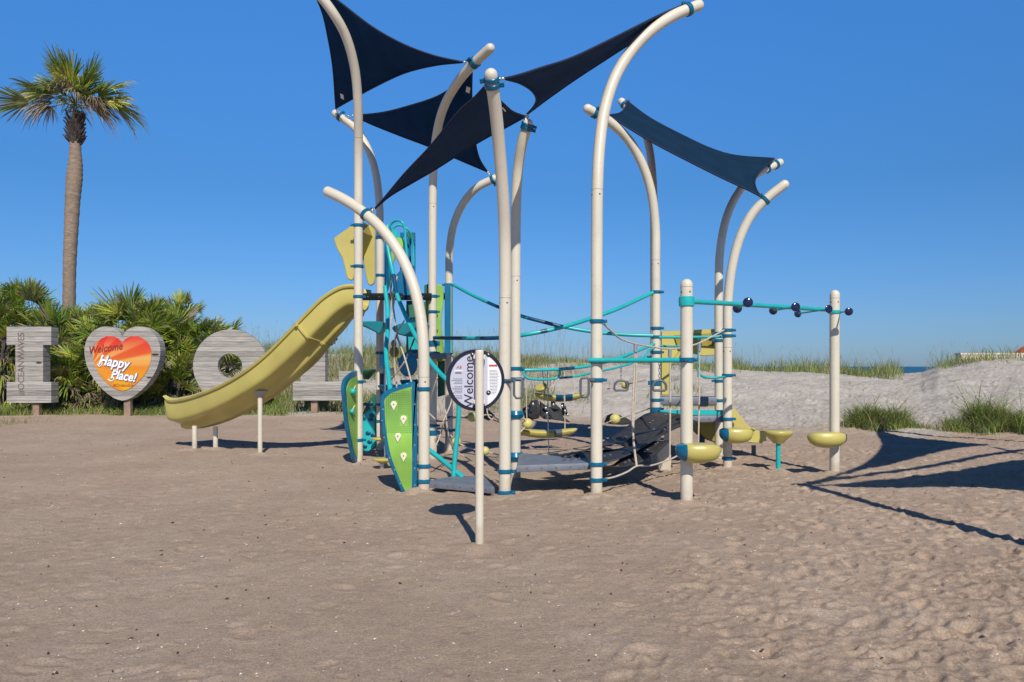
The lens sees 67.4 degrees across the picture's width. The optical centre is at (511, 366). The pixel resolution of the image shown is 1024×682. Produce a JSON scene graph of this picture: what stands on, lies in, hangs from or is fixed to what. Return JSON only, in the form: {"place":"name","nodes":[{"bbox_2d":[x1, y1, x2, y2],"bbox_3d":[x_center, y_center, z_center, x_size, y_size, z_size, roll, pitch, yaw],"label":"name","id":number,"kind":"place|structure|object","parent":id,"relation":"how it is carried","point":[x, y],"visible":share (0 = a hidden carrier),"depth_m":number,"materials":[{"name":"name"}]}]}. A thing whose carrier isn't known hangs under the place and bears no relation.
{"place":"outdoors","nodes":[
{"label":"outdoors","id":0,"kind":"place"},
{"bbox_2d":[0,392,337,415],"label":"grass","id":1,"kind":"structure","parent":0,"point":[26,410],"depth_m":23.02,"materials":[{"name":"green plant"}]},
{"bbox_2d":[0,353,1023,681],"bbox_3d":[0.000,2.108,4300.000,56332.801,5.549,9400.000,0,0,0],"label":"ground","id":2,"kind":"structure","parent":0,"point":[904,523],"depth_m":5.93,"materials":[{"name":"beige sand"}]},
{"bbox_2d":[0,282,37,406],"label":"palmetto","id":3,"kind":"object","parent":2,"relation":"on","point":[6,359],"visible":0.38,"depth_m":25.05,"materials":[{"name":"green plant"}]},
{"bbox_2d":[0,416,48,426],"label":"dry grass","id":4,"kind":"structure","parent":2,"relation":"on","point":[8,423],"depth_m":19.06,"materials":[{"name":"beige plant"}]},
{"bbox_2d":[0,275,61,404],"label":"palmetto","id":5,"kind":"object","parent":2,"relation":"on","point":[33,291],"visible":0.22,"depth_m":25.55,"materials":[{"name":"green plant"}]},
{"bbox_2d":[7,326,57,414],"bbox_3d":[-14.278,0.285,22.875,1.317,2.930,0.369,0,0,0],"label":"letter sign","id":6,"kind":"object","parent":2,"relation":"on","point":[34,385],"visible":1,"depth_m":22.70,"materials":[{"name":"grey wood"}]},
{"bbox_2d":[16,298,89,410],"bbox_3d":[-14.890,0.016,25.090,2.497,4.510,3.188,0,0,-39],"label":"palmetto","id":7,"kind":"object","parent":2,"relation":"on","point":[49,315],"visible":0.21,"depth_m":24.52,"materials":[{"name":"green plant"}]},
{"bbox_2d":[35,301,97,396],"bbox_3d":[-14.992,-0.026,26.537,2.718,4.411,2.651,0,0,0],"label":"palmetto","id":8,"kind":"object","parent":2,"relation":"on","point":[75,309],"visible":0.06,"depth_m":26.05,"materials":[{"name":"green plant"}]},
{"bbox_2d":[42,349,101,413],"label":"palmetto","id":9,"kind":"object","parent":2,"relation":"on","point":[69,371],"visible":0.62,"depth_m":23.94,"materials":[{"name":"green plant"}]},
{"bbox_2d":[0,43,151,327],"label":"palm tree","id":10,"kind":"object","parent":2,"relation":"on","point":[67,78],"visible":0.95,"depth_m":27.77,"materials":[{"name":"green plant"}]},
{"bbox_2d":[50,312,134,412],"bbox_3d":[-13.375,0.053,24.790,3.113,3.837,2.954,0,0,0],"label":"palmetto","id":11,"kind":"object","parent":2,"relation":"on","point":[84,333],"visible":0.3,"depth_m":24.32,"materials":[{"name":"green plant"}]},
{"bbox_2d":[80,281,148,394],"bbox_3d":[-13.452,-0.448,26.081,3.358,4.724,3.240,0,0,0],"label":"palmetto","id":12,"kind":"object","parent":2,"relation":"on","point":[137,298],"visible":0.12,"depth_m":25.34,"materials":[{"name":"green plant"}]},
{"bbox_2d":[84,326,165,415],"bbox_3d":[-11.364,0.293,22.545,2.214,2.915,0.390,0,0,0],"label":"heart sign","id":13,"kind":"object","parent":2,"relation":"on","point":[126,366],"visible":1,"depth_m":22.38,"materials":[{"name":"grey wood"}]},
{"bbox_2d":[90,357,168,409],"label":"palmetto","id":14,"kind":"object","parent":2,"relation":"on","point":[113,400],"visible":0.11,"depth_m":23.93,"materials":[{"name":"green plant"}]},
{"bbox_2d":[80,285,186,412],"bbox_3d":[-12.137,-0.221,24.949,3.468,4.688,3.243,0,0,-21],"label":"palmetto","id":15,"kind":"object","parent":2,"relation":"on","point":[151,311],"visible":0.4,"depth_m":24.53,"materials":[{"name":"green plant"}]},
{"bbox_2d":[119,304,199,402],"bbox_3d":[-11.597,0.020,25.700,2.951,4.553,2.898,0,0,-34],"label":"palmetto","id":16,"kind":"object","parent":2,"relation":"on","point":[184,316],"visible":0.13,"depth_m":25.51,"materials":[{"name":"green plant"}]},
{"bbox_2d":[138,349,202,406],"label":"palmetto","id":17,"kind":"object","parent":2,"relation":"on","point":[179,367],"visible":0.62,"depth_m":24.02,"materials":[{"name":"green plant"}]},
{"bbox_2d":[153,287,206,381],"bbox_3d":[-11.583,-0.516,26.718,2.716,4.530,2.851,0,0,0],"label":"palmetto","id":18,"kind":"object","parent":2,"relation":"on","point":[181,299],"visible":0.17,"depth_m":26.69,"materials":[{"name":"green plant"}]},
{"bbox_2d":[152,315,241,395],"bbox_3d":[-10.356,0.097,25.524,3.242,3.823,3.060,0,0,0],"label":"palmetto","id":19,"kind":"object","parent":2,"relation":"on","point":[205,326],"visible":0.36,"depth_m":25.31,"materials":[{"name":"green plant"}]},
{"bbox_2d":[189,316,244,392],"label":"palmetto","id":20,"kind":"object","parent":2,"relation":"on","point":[238,366],"visible":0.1,"depth_m":26.33,"materials":[{"name":"green plant"}]},
{"bbox_2d":[193,329,265,390],"bbox_3d":[-8.323,0.305,22.825,2.210,2.790,0.250,0,0,0],"label":"letter sign","id":21,"kind":"object","parent":2,"relation":"on","point":[246,348],"visible":0.68,"depth_m":22.70,"materials":[{"name":"grey wood"}]},
{"bbox_2d":[3,348,565,417],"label":"slope grass","id":22,"kind":"structure","parent":2,"relation":"on","point":[343,365],"depth_m":26.13,"materials":[{"name":"green plant"}]},
{"bbox_2d":[293,341,351,412],"bbox_3d":[-5.554,0.300,22.880,1.846,2.900,0.360,0,0,0],"label":"letter sign","id":23,"kind":"object","parent":2,"relation":"on","point":[314,386],"visible":0.52,"depth_m":22.70,"materials":[{"name":"grey wood"}]},
{"bbox_2d":[222,320,565,378],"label":"sea oats","id":24,"kind":"object","parent":2,"relation":"on","point":[368,348],"visible":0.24,"depth_m":30.97,"materials":[{"name":"plant"}]},
{"bbox_2d":[446,349,504,543],"bbox_3d":[-0.270,0.716,6.156,0.498,1.707,0.142,0,0,-24],"label":"welcome sign","id":25,"kind":"object","parent":2,"relation":"on","point":[475,379],"visible":1,"depth_m":6.13,"materials":[{"name":"white metal"}]},
{"bbox_2d":[6,420,999,680],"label":"shell fragments","id":26,"kind":"object","parent":2,"relation":"on","point":[452,526],"visible":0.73,"depth_m":5.52,"materials":[{"name":"white"}]},
{"bbox_2d":[163,0,852,500],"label":"climbing frame","id":27,"kind":"object","parent":2,"relation":"on","point":[385,420],"visible":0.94,"depth_m":10.97,"materials":[{"name":"beige paint"}]},
{"bbox_2d":[317,0,467,112],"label":"shade sail","id":28,"kind":"object","parent":27,"relation":"attached to","point":[382,57],"visible":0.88,"depth_m":11.28,"materials":[{"name":"fabric"}]},
{"bbox_2d":[389,276,414,385],"bbox_3d":[-1.610,-0.513,11.036,0.261,1.680,0.992,0,0,-35],"label":"rope net","id":29,"kind":"object","parent":27,"relation":"hanging from","point":[391,301],"visible":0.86,"depth_m":11.07,"materials":[{"name":"fabric"}]},
{"bbox_2d":[345,72,489,175],"bbox_3d":[-1.138,-3.763,12.456,1.570,1.233,3.831,0,0,-39],"label":"shade sail","id":30,"kind":"object","parent":27,"relation":"attached to","point":[414,122],"visible":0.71,"depth_m":12.37,"materials":[{"name":"fabric"}]},
{"bbox_2d":[370,86,526,211],"bbox_3d":[-0.768,-2.483,8.591,1.920,1.241,1.864,0,0,0],"label":"shade sail","id":31,"kind":"object","parent":27,"relation":"attached to","point":[467,126],"visible":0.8,"depth_m":8.81,"materials":[{"name":"fabric"}]},
{"bbox_2d":[430,353,498,460],"bbox_3d":[-0.670,0.589,10.638,0.884,1.610,2.722,0,0,4],"label":"rope net","id":32,"kind":"object","parent":27,"relation":"hanging from","point":[443,421],"visible":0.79,"depth_m":10.41,"materials":[{"name":"fabric"}]},
{"bbox_2d":[450,412,498,449],"bbox_3d":[-0.457,0.952,11.140,0.856,0.594,0.391,0,0,-11],"label":"ball rope","id":33,"kind":"object","parent":32,"relation":"attached to","point":[470,416],"visible":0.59,"depth_m":11.14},
{"bbox_2d":[484,446,498,454],"bbox_3d":[-0.234,1.233,11.140,0.478,0.130,0.138,0,0,21],"label":"ball rope","id":34,"kind":"object","parent":27,"relation":"attached to","point":[486,450],"visible":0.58,"depth_m":11.16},
{"bbox_2d":[521,418,532,431],"bbox_3d":[0.166,0.773,10.373,0.153,0.259,0.421,0,0,19],"label":"ball rope","id":35,"kind":"object","parent":27,"relation":"attached to","point":[527,423],"visible":0.88,"depth_m":10.44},
{"bbox_2d":[521,371,576,437],"bbox_3d":[0.479,0.539,10.800,0.886,0.934,0.260,0,0,0],"label":"hanging board","id":36,"kind":"object","parent":27,"relation":"hanging from","point":[555,433],"visible":0.83,"depth_m":10.71,"materials":[{"name":"yellow plastic"}]},
{"bbox_2d":[542,371,558,454],"bbox_3d":[0.290,0.689,10.600,0.721,1.236,0.260,0,0,0],"label":"hanging board","id":37,"kind":"object","parent":27,"relation":"hanging from","point":[548,421],"visible":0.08,"depth_m":10.64,"materials":[{"name":"yellow plastic"}]},
{"bbox_2d":[484,400,631,424],"bbox_3d":[0.752,0.800,13.264,2.848,0.466,0.791,0,0,0],"label":"rubber seat","id":38,"kind":"object","parent":27,"relation":"hanging from","point":[535,409],"visible":0.75,"depth_m":13.21,"materials":[{"name":"rubber"}]},
{"bbox_2d":[535,371,584,401],"bbox_3d":[0.682,0.289,10.974,0.719,0.435,0.313,0,0,0],"label":"hanging board","id":39,"kind":"object","parent":27,"relation":"hanging from","point":[541,387],"visible":0.96,"depth_m":10.90,"materials":[{"name":"yellow plastic"}]},
{"bbox_2d":[500,4,681,118],"bbox_3d":[0.565,-3.580,8.947,2.691,1.472,1.375,0,0,-34],"label":"shade sail","id":40,"kind":"object","parent":27,"relation":"attached to","point":[544,83],"visible":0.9,"depth_m":8.69,"materials":[{"name":"fabric"}]},
{"bbox_2d":[588,408,649,427],"bbox_3d":[1.410,0.751,11.400,1.239,0.278,0.621,0,0,-35],"label":"ball rope","id":41,"kind":"object","parent":27,"relation":"attached to","point":[614,418],"visible":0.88,"depth_m":11.73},
{"bbox_2d":[613,363,628,390],"bbox_3d":[1.548,0.143,10.900,0.218,0.426,0.030,0,0,0],"label":"trapeze ring","id":42,"kind":"object","parent":27,"relation":"hanging from","point":[617,381],"visible":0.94,"depth_m":10.89,"materials":[{"name":"metal"}]},
{"bbox_2d":[604,379,645,389],"bbox_3d":[1.769,0.295,12.464,0.743,0.178,0.355,0,0,-16],"label":"ball rope","id":43,"kind":"object","parent":27,"relation":"attached to","point":[623,385],"visible":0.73,"depth_m":12.54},
{"bbox_2d":[551,412,700,470],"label":"belt bridge","id":44,"kind":"structure","parent":27,"relation":"attached to","point":[650,428],"depth_m":9.83,"materials":[{"name":"black rubber"}]},
{"bbox_2d":[651,363,666,391],"bbox_3d":[1.603,0.113,8.350,0.174,0.328,0.030,0,0,0],"label":"trapeze ring","id":45,"kind":"object","parent":27,"relation":"hanging from","point":[658,390],"visible":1,"depth_m":8.34,"materials":[{"name":"metal"}]},
{"bbox_2d":[602,323,723,478],"bbox_3d":[2.001,0.377,9.843,0.149,1.820,3.203,0,0,39],"label":"rope net","id":46,"kind":"object","parent":27,"relation":"hanging from","point":[635,382],"visible":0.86,"depth_m":9.45,"materials":[{"name":"fabric"}]},
{"bbox_2d":[609,100,774,196],"bbox_3d":[2.821,-3.488,11.875,2.460,2.175,2.841,0,0,17],"label":"shade sail","id":47,"kind":"object","parent":27,"relation":"attached to","point":[742,171],"visible":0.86,"depth_m":12.03,"materials":[{"name":"fabric"}]},
{"bbox_2d":[1,387,1019,681],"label":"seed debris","id":48,"kind":"object","parent":2,"relation":"on","point":[421,585],"visible":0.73,"depth_m":5.87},
{"bbox_2d":[12,335,1023,379],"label":"dune grass","id":49,"kind":"structure","parent":2,"relation":"on","point":[888,370],"depth_m":31.94,"materials":[{"name":"green plant"}]},
{"bbox_2d":[488,365,703,412],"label":"sparse grass","id":50,"kind":"structure","parent":2,"relation":"on","point":[577,372],"depth_m":24.68,"materials":[{"name":"green plant"}]},
{"bbox_2d":[563,338,969,377],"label":"sea oat stems","id":51,"kind":"object","parent":2,"relation":"on","point":[588,351],"visible":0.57,"depth_m":32.42,"materials":[{"name":"plant"}]},
{"bbox_2d":[764,429,792,468],"bbox_3d":[3.768,1.228,10.870,0.394,0.644,0.394,0,0,0],"label":"stepping stool","id":52,"kind":"object","parent":2,"relation":"on","point":[778,437],"visible":0.97,"depth_m":10.80,"materials":[{"name":"teal paint"}]},
{"bbox_2d":[821,386,930,431],"bbox_3d":[8.604,0.890,17.394,2.883,1.156,2.428,0,0,45],"label":"grass clump","id":53,"kind":"object","parent":2,"relation":"on","point":[868,418],"visible":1,"depth_m":17.25,"materials":[{"name":"green plant"}]},
{"bbox_2d":[919,363,1023,436],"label":"grass clump","id":54,"kind":"object","parent":2,"relation":"on","point":[986,418],"visible":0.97,"depth_m":16.71,"materials":[{"name":"green plant"}]},
{"bbox_2d":[954,353,1023,362],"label":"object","id":55,"kind":"structure","parent":2,"relation":"on","point":[987,355],"depth_m":58.00,"materials":[{"name":"beige paint"}]},
{"bbox_2d":[1015,346,1023,352],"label":"beach house","id":56,"kind":"structure","parent":2,"relation":"on","point":[1020,349],"depth_m":61.80,"materials":[{"name":"orange paint"}]},
{"bbox_2d":[0,0,1023,366],"label":"sky","id":57,"kind":"structure","parent":0,"point":[896,127],"materials":[{"name":"blue"}]},
{"bbox_2d":[743,367,934,372],"bbox_3d":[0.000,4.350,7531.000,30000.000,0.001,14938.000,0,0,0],"label":"ocean","id":58,"kind":"structure","parent":0,"point":[914,369],"depth_m":1058.73,"materials":[{"name":"blue liquid"}]}
]}

